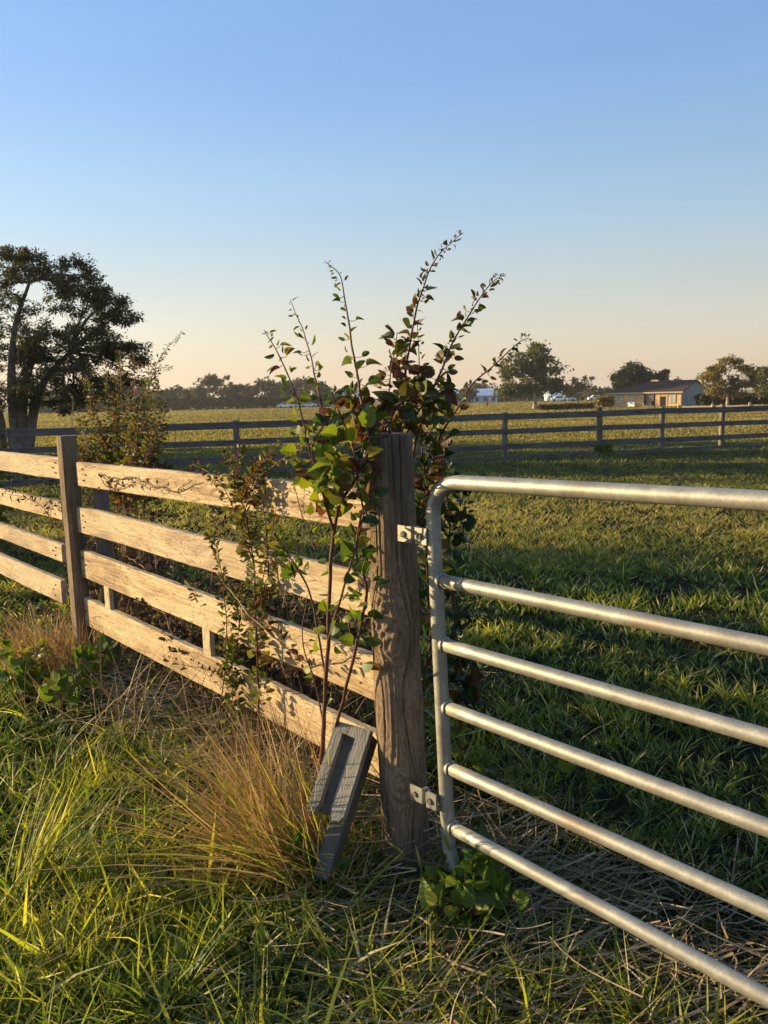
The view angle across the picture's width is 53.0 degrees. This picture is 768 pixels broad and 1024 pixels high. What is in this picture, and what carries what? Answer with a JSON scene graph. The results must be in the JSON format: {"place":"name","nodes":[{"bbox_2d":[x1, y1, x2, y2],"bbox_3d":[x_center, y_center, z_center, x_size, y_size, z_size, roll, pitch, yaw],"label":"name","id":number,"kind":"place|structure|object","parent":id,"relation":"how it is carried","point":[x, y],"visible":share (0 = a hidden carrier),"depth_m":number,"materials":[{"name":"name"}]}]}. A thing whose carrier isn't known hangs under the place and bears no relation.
{"place":"outdoors","nodes":[
{"label":"outdoors","id":0,"kind":"place"},
{"bbox_2d":[0,389,767,1023],"bbox_3d":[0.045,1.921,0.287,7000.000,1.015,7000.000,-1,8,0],"label":"ground","id":1,"kind":"structure","parent":0,"point":[614,805],"depth_m":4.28,"materials":[{"name":"green plant"}]},
{"bbox_2d":[0,405,14,555],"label":"fence bush","id":2,"kind":"object","parent":1,"relation":"on","point":[4,443],"visible":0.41,"depth_m":7.27,"materials":[{"name":"green plant"}]},
{"bbox_2d":[0,506,15,552],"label":"fence bush","id":3,"kind":"object","parent":1,"relation":"on","point":[2,518],"visible":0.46,"depth_m":7.02,"materials":[{"name":"green plant"}]},
{"bbox_2d":[44,390,54,400],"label":"tree","id":4,"kind":"object","parent":1,"relation":"on","point":[52,396],"visible":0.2,"depth_m":241.04,"materials":[{"name":"green plant"}]},
{"bbox_2d":[0,633,117,719],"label":"broadleaf weed","id":5,"kind":"object","parent":1,"relation":"on","point":[18,665],"visible":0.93,"depth_m":3.70,"materials":[{"name":"green plant"}]},
{"bbox_2d":[0,592,153,701],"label":"dry grass clump","id":6,"kind":"object","parent":1,"relation":"on","point":[53,655],"visible":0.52,"depth_m":3.99,"materials":[{"name":"brown dry grass"}]},
{"bbox_2d":[0,244,157,447],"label":"tree","id":7,"kind":"object","parent":1,"relation":"on","point":[26,354],"visible":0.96,"depth_m":23.64,"materials":[{"name":"green plant"}]},
{"bbox_2d":[2,740,207,908],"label":"grass tuft","id":8,"kind":"object","parent":1,"relation":"on","point":[41,861],"visible":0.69,"depth_m":2.28,"materials":[{"name":"green plant"}]},
{"bbox_2d":[69,331,184,643],"bbox_3d":[-1.484,-0.070,4.547,0.637,1.915,0.720,-5,9,-23],"label":"overgrown shrub","id":9,"kind":"object","parent":1,"relation":"on","point":[121,454],"visible":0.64,"depth_m":4.46,"materials":[{"name":"green plant"}]},
{"bbox_2d":[2,620,255,765],"bbox_3d":[-1.096,0.728,3.426,1.245,0.518,1.046,4,10,32],"label":"dry grass clump","id":10,"kind":"object","parent":1,"relation":"on","point":[127,695],"visible":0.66,"depth_m":3.34,"materials":[{"name":"plant"}]},
{"bbox_2d":[120,388,141,398],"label":"tree","id":11,"kind":"object","parent":1,"relation":"on","point":[129,390],"visible":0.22,"depth_m":222.71,"materials":[{"name":"green plant"}]},
{"bbox_2d":[135,387,151,399],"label":"tree","id":12,"kind":"object","parent":1,"relation":"on","point":[142,391],"visible":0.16,"depth_m":245.72,"materials":[{"name":"green plant"}]},
{"bbox_2d":[48,877,268,1023],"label":"grass tuft","id":13,"kind":"object","parent":1,"relation":"on","point":[189,970],"visible":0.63,"depth_m":1.82,"materials":[{"name":"green plant"}]},
{"bbox_2d":[149,389,168,398],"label":"tree","id":14,"kind":"object","parent":1,"relation":"on","point":[162,395],"visible":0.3,"depth_m":227.22,"materials":[{"name":"green plant"}]},
{"bbox_2d":[3,676,334,852],"bbox_3d":[-0.650,0.859,2.635,0.964,0.472,0.858,-1,8,0],"label":"dry grass clump","id":15,"kind":"object","parent":1,"relation":"on","point":[236,788],"visible":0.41,"depth_m":2.56,"materials":[{"name":"brown plant"}]},
{"bbox_2d":[160,388,179,409],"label":"tree","id":16,"kind":"object","parent":1,"relation":"on","point":[170,393],"visible":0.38,"depth_m":235.66,"materials":[{"name":"green plant"}]},
{"bbox_2d":[168,384,188,396],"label":"tree","id":17,"kind":"object","parent":1,"relation":"on","point":[178,388],"visible":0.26,"depth_m":238.80,"materials":[{"name":"green plant"}]},
{"bbox_2d":[28,393,338,413],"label":"hedge","id":18,"kind":"object","parent":1,"relation":"on","point":[240,402],"visible":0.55,"depth_m":219.82,"materials":[{"name":"green plant"}]},
{"bbox_2d":[177,386,193,408],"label":"tree","id":19,"kind":"object","parent":1,"relation":"on","point":[185,392],"visible":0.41,"depth_m":230.06,"materials":[{"name":"green plant"}]},
{"bbox_2d":[0,657,391,987],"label":"dry grass clump","id":20,"kind":"object","parent":1,"relation":"on","point":[265,840],"visible":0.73,"depth_m":2.27,"materials":[{"name":"beige plant"}]},
{"bbox_2d":[190,386,208,398],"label":"tree","id":21,"kind":"object","parent":1,"relation":"on","point":[200,391],"visible":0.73,"depth_m":222.47,"materials":[{"name":"green plant"}]},
{"bbox_2d":[192,373,232,398],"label":"tree","id":22,"kind":"object","parent":1,"relation":"on","point":[209,380],"visible":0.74,"depth_m":233.58,"materials":[{"name":"green plant"}]},
{"bbox_2d":[0,432,429,877],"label":"board fence","id":23,"kind":"object","parent":1,"relation":"on","point":[392,688],"visible":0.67,"depth_m":2.84,"materials":[{"name":"beige wood"}]},
{"bbox_2d":[97,473,191,491],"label":"hanging twig","id":24,"kind":"object","parent":23,"relation":"hanging from","point":[108,482],"visible":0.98,"depth_m":3.49,"materials":[{"name":"brown plant"}]},
{"bbox_2d":[427,435,502,732],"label":"trailing vine","id":25,"kind":"object","parent":23,"relation":"hanging from","point":[468,693],"visible":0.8,"depth_m":2.71,"materials":[{"name":"green plant"}]},
{"bbox_2d":[398,475,767,1008],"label":"metal gate","id":26,"kind":"structure","parent":23,"relation":"attached to","point":[443,645],"depth_m":1.81,"materials":[{"name":"silver metal"}]},
{"bbox_2d":[190,917,242,968],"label":"weed","id":27,"kind":"object","parent":1,"relation":"on","point":[213,926],"visible":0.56,"depth_m":1.92,"materials":[{"name":"green plant"}]},
{"bbox_2d":[221,384,243,408],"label":"tree","id":28,"kind":"object","parent":1,"relation":"on","point":[234,391],"visible":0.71,"depth_m":238.50,"materials":[{"name":"green plant"}]},
{"bbox_2d":[237,383,255,396],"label":"tree","id":29,"kind":"object","parent":1,"relation":"on","point":[245,387],"visible":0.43,"depth_m":244.49,"materials":[{"name":"green plant"}]},
{"bbox_2d":[190,439,303,787],"bbox_3d":[-0.485,0.406,2.830,0.689,1.354,0.126,7,12,44],"label":"bramble shrub","id":30,"kind":"object","parent":1,"relation":"on","point":[260,602],"visible":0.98,"depth_m":2.79,"materials":[{"name":"green plant"}]},
{"bbox_2d":[2,478,493,784],"bbox_3d":[-1.255,0.274,4.440,1.451,1.116,4.226,-9,12,-43],"label":"dry thicket","id":31,"kind":"object","parent":1,"relation":"on","point":[285,670],"visible":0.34,"depth_m":3.48,"materials":[{"name":"brown plant"}]},
{"bbox_2d":[244,385,260,397],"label":"tree","id":32,"kind":"object","parent":1,"relation":"on","point":[257,393],"visible":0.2,"depth_m":256.10,"materials":[{"name":"green plant"}]},
{"bbox_2d":[0,624,511,1023],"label":"long grass","id":33,"kind":"structure","parent":1,"relation":"on","point":[13,1010],"depth_m":2.17,"materials":[{"name":"green plant"}]},
{"bbox_2d":[248,376,281,397],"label":"tree","id":34,"kind":"object","parent":1,"relation":"on","point":[264,386],"visible":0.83,"depth_m":241.71,"materials":[{"name":"green plant"}]},
{"bbox_2d":[277,402,293,407],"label":"parked car","id":35,"kind":"object","parent":1,"relation":"on","point":[281,405],"visible":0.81,"depth_m":215.02,"materials":[{"name":"paint"}]},
{"bbox_2d":[0,613,579,959],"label":"dead straw","id":36,"kind":"object","parent":1,"relation":"on","point":[162,707],"visible":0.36,"depth_m":3.23,"materials":[{"name":"brown plant"}]},
{"bbox_2d":[277,379,303,395],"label":"tree","id":37,"kind":"object","parent":1,"relation":"on","point":[289,392],"visible":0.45,"depth_m":240.82,"materials":[{"name":"green plant"}]},
{"bbox_2d":[136,664,465,812],"bbox_3d":[-0.369,0.787,2.772,1.037,0.562,1.050,6,11,39],"label":"dry grass clump","id":38,"kind":"object","parent":1,"relation":"on","point":[259,748],"visible":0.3,"depth_m":2.73,"materials":[{"name":"plant"}]},
{"bbox_2d":[290,376,324,406],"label":"tree","id":39,"kind":"object","parent":1,"relation":"on","point":[299,383],"visible":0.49,"depth_m":233.23,"materials":[{"name":"green plant"}]},
{"bbox_2d":[266,812,351,900],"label":"broadleaf weed","id":40,"kind":"object","parent":1,"relation":"on","point":[344,862],"visible":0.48,"depth_m":2.26,"materials":[{"name":"green plant"}]},
{"bbox_2d":[302,402,316,406],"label":"parked car","id":41,"kind":"object","parent":1,"relation":"on","point":[309,404],"visible":0.76,"depth_m":215.98,"materials":[{"name":"paint"}]},
{"bbox_2d":[252,818,380,900],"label":"grass tuft","id":42,"kind":"object","parent":1,"relation":"on","point":[361,859],"visible":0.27,"depth_m":2.27,"materials":[{"name":"green plant"}]},
{"bbox_2d":[309,380,333,396],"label":"tree","id":43,"kind":"object","parent":1,"relation":"on","point":[324,390],"visible":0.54,"depth_m":229.62,"materials":[{"name":"green plant"}]},
{"bbox_2d":[316,401,330,406],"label":"parked car","id":44,"kind":"object","parent":1,"relation":"on","point":[324,404],"visible":0.81,"depth_m":216.47,"materials":[{"name":"paint"}]},
{"bbox_2d":[262,260,391,772],"bbox_3d":[-0.153,0.090,2.298,0.512,1.658,0.268,7,12,43],"label":"climbing shrub","id":45,"kind":"object","parent":1,"relation":"on","point":[327,455],"visible":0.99,"depth_m":2.21,"materials":[{"name":"green plant"}]},
{"bbox_2d":[307,722,376,881],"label":"broken wooden board","id":46,"kind":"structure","parent":1,"relation":"on","point":[350,750],"depth_m":2.30,"materials":[{"name":"grey wood"}]},
{"bbox_2d":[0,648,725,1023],"bbox_3d":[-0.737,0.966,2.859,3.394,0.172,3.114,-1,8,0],"label":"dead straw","id":47,"kind":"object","parent":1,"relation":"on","point":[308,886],"visible":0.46,"depth_m":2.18,"materials":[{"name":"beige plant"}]},
{"bbox_2d":[323,827,402,909],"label":"grass tuft","id":48,"kind":"object","parent":1,"relation":"on","point":[357,886],"visible":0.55,"depth_m":2.25,"materials":[{"name":"green plant"}]},
{"bbox_2d":[0,404,767,485],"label":"paddock fence","id":49,"kind":"object","parent":1,"relation":"on","point":[504,431],"visible":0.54,"depth_m":16.90,"materials":[{"name":"brown wood"}]},
{"bbox_2d":[327,230,532,722],"bbox_3d":[0.099,0.095,2.418,0.707,1.882,0.348,-7,10,-35],"label":"arching shrub","id":50,"kind":"object","parent":1,"relation":"on","point":[421,389],"visible":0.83,"depth_m":2.32,"materials":[{"name":"green plant"}]},
{"bbox_2d":[105,761,767,1023],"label":"dead straw","id":51,"kind":"object","parent":1,"relation":"on","point":[640,943],"visible":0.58,"depth_m":1.98,"materials":[{"name":"beige plant"}]},
{"bbox_2d":[455,385,478,402],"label":"tree","id":52,"kind":"object","parent":1,"relation":"on","point":[472,392],"visible":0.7,"depth_m":226.41,"materials":[{"name":"green plant"}]},
{"bbox_2d":[418,821,529,942],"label":"broadleaf weed","id":53,"kind":"object","parent":1,"relation":"on","point":[465,894],"visible":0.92,"depth_m":2.09,"materials":[{"name":"green plant"}]},
{"bbox_2d":[453,388,497,402],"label":"long shed","id":54,"kind":"structure","parent":1,"relation":"on","point":[482,395],"depth_m":237.64,"materials":[{"name":"white metal"}]},
{"bbox_2d":[471,382,495,388],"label":"tree","id":55,"kind":"object","parent":1,"relation":"on","point":[476,385],"visible":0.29,"depth_m":250.53,"materials":[{"name":"green plant"}]},
{"bbox_2d":[488,387,508,401],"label":"tree","id":56,"kind":"object","parent":1,"relation":"on","point":[500,399],"visible":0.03,"depth_m":254.12,"materials":[{"name":"green plant"}]},
{"bbox_2d":[503,392,545,400],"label":"hedge","id":57,"kind":"object","parent":1,"relation":"on","point":[529,397],"visible":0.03,"depth_m":264.70,"materials":[{"name":"green plant"}]},
{"bbox_2d":[459,738,597,804],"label":"broadleaf weed","id":58,"kind":"object","parent":1,"relation":"on","point":[479,766],"visible":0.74,"depth_m":2.87,"materials":[{"name":"green plant"}]},
{"bbox_2d":[493,340,574,407],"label":"round tree","id":59,"kind":"object","parent":1,"relation":"on","point":[537,369],"visible":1,"depth_m":125.22,"materials":[{"name":"green plant"}]},
{"bbox_2d":[551,396,567,400],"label":"parked car","id":60,"kind":"object","parent":1,"relation":"on","point":[555,398],"visible":0.84,"depth_m":216.99,"materials":[{"name":"paint"}]},
{"bbox_2d":[543,391,579,400],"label":"long shed","id":61,"kind":"structure","parent":1,"relation":"on","point":[547,397],"depth_m":247.08,"materials":[{"name":"white metal"}]},
{"bbox_2d":[536,402,594,409],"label":"bush","id":62,"kind":"object","parent":1,"relation":"on","point":[578,406],"visible":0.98,"depth_m":110.83,"materials":[{"name":"green plant"}]},
{"bbox_2d":[560,396,575,400],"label":"parked car","id":63,"kind":"object","parent":1,"relation":"on","point":[571,398],"visible":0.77,"depth_m":217.54,"materials":[{"name":"paint"}]},
{"bbox_2d":[561,383,582,400],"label":"tree","id":64,"kind":"object","parent":1,"relation":"on","point":[574,394],"visible":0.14,"depth_m":229.94,"materials":[{"name":"green plant"}]},
{"bbox_2d":[561,375,594,402],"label":"tree","id":65,"kind":"object","parent":1,"relation":"on","point":[572,391],"visible":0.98,"depth_m":124.34,"materials":[{"name":"green plant"}]},
{"bbox_2d":[577,385,589,399],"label":"tree","id":66,"kind":"object","parent":1,"relation":"on","point":[581,398],"visible":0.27,"depth_m":240.02,"materials":[{"name":"green plant"}]},
{"bbox_2d":[587,395,598,400],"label":"parked car","id":67,"kind":"object","parent":1,"relation":"on","point":[592,397],"visible":0.52,"depth_m":218.03,"materials":[{"name":"paint"}]},
{"bbox_2d":[582,385,604,400],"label":"tree","id":68,"kind":"object","parent":1,"relation":"on","point":[594,390],"visible":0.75,"depth_m":221.89,"materials":[{"name":"green plant"}]},
{"bbox_2d":[593,444,613,454],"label":"bush","id":69,"kind":"object","parent":1,"relation":"on","point":[607,447],"visible":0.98,"depth_m":17.66,"materials":[{"name":"green plant"}]},
{"bbox_2d":[594,395,614,406],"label":"bush","id":70,"kind":"object","parent":1,"relation":"on","point":[603,401],"visible":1,"depth_m":117.42,"materials":[{"name":"green plant"}]},
{"bbox_2d":[598,386,612,395],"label":"tree","id":71,"kind":"object","parent":1,"relation":"on","point":[607,389],"visible":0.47,"depth_m":226.96,"materials":[{"name":"green plant"}]},
{"bbox_2d":[607,360,655,391],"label":"broadleaf tree","id":72,"kind":"object","parent":1,"relation":"on","point":[630,374],"visible":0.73,"depth_m":146.86,"materials":[{"name":"green plant"}]},
{"bbox_2d":[553,930,720,1023],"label":"grass tuft","id":73,"kind":"object","parent":1,"relation":"on","point":[624,1013],"visible":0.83,"depth_m":1.76,"materials":[{"name":"green plant"}]},
{"bbox_2d":[606,380,706,406],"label":"farmhouse","id":74,"kind":"object","parent":1,"relation":"on","point":[667,393],"visible":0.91,"depth_m":120.73,"materials":[{"name":"white paint"}]},
{"bbox_2d":[615,394,622,403],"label":"window","id":75,"kind":"structure","parent":74,"relation":"in","point":[618,397],"depth_m":122.58,"materials":[{"name":"grey glass"}]},
{"bbox_2d":[629,394,634,401],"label":"window","id":76,"kind":"structure","parent":74,"relation":"in","point":[631,396],"depth_m":121.33,"materials":[{"name":"grey glass"}]},
{"bbox_2d":[646,393,649,404],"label":"window","id":77,"kind":"structure","parent":74,"relation":"in","point":[647,395],"depth_m":119.86,"materials":[{"name":"grey glass"}]},
{"bbox_2d":[660,396,665,405],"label":"door","id":78,"kind":"structure","parent":74,"relation":"in","point":[663,398],"depth_m":118.52,"materials":[{"name":"brown wood"}]},
{"bbox_2d":[667,393,675,403],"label":"window","id":79,"kind":"structure","parent":74,"relation":"in","point":[671,397],"depth_m":117.74,"materials":[{"name":"white glass"}]},
{"bbox_2d":[650,369,670,380],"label":"tree","id":80,"kind":"object","parent":1,"relation":"on","point":[663,374],"visible":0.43,"depth_m":156.89,"materials":[{"name":"green plant"}]},
{"bbox_2d":[678,402,759,407],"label":"rail fence","id":81,"kind":"object","parent":1,"relation":"on","point":[712,405],"visible":0.57,"depth_m":96.88,"materials":[{"name":"wood"}]},
{"bbox_2d":[695,352,761,405],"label":"golden tree","id":82,"kind":"object","parent":1,"relation":"on","point":[714,379],"visible":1,"depth_m":104.27,"materials":[{"name":"green plant"}]},
{"bbox_2d":[693,392,767,405],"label":"hedge","id":83,"kind":"object","parent":1,"relation":"on","point":[704,400],"visible":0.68,"depth_m":115.35,"materials":[{"name":"green plant"}]},
{"bbox_2d":[747,365,767,398],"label":"yellow green tree","id":84,"kind":"object","parent":1,"relation":"on","point":[762,391],"visible":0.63,"depth_m":110.52,"materials":[{"name":"green plant"}]},
{"bbox_2d":[0,428,767,602],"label":"pasture grass","id":85,"kind":"structure","parent":0,"point":[578,526],"depth_m":9.03,"materials":[{"name":"green plant"}]},
{"bbox_2d":[0,0,767,404],"label":"sky","id":86,"kind":"structure","parent":0,"point":[607,158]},
{"bbox_2d":[4,400,767,455],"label":"pasture grass","id":87,"kind":"structure","parent":0,"point":[216,434],"depth_m":45.60,"materials":[{"name":"green plant"}]}
]}

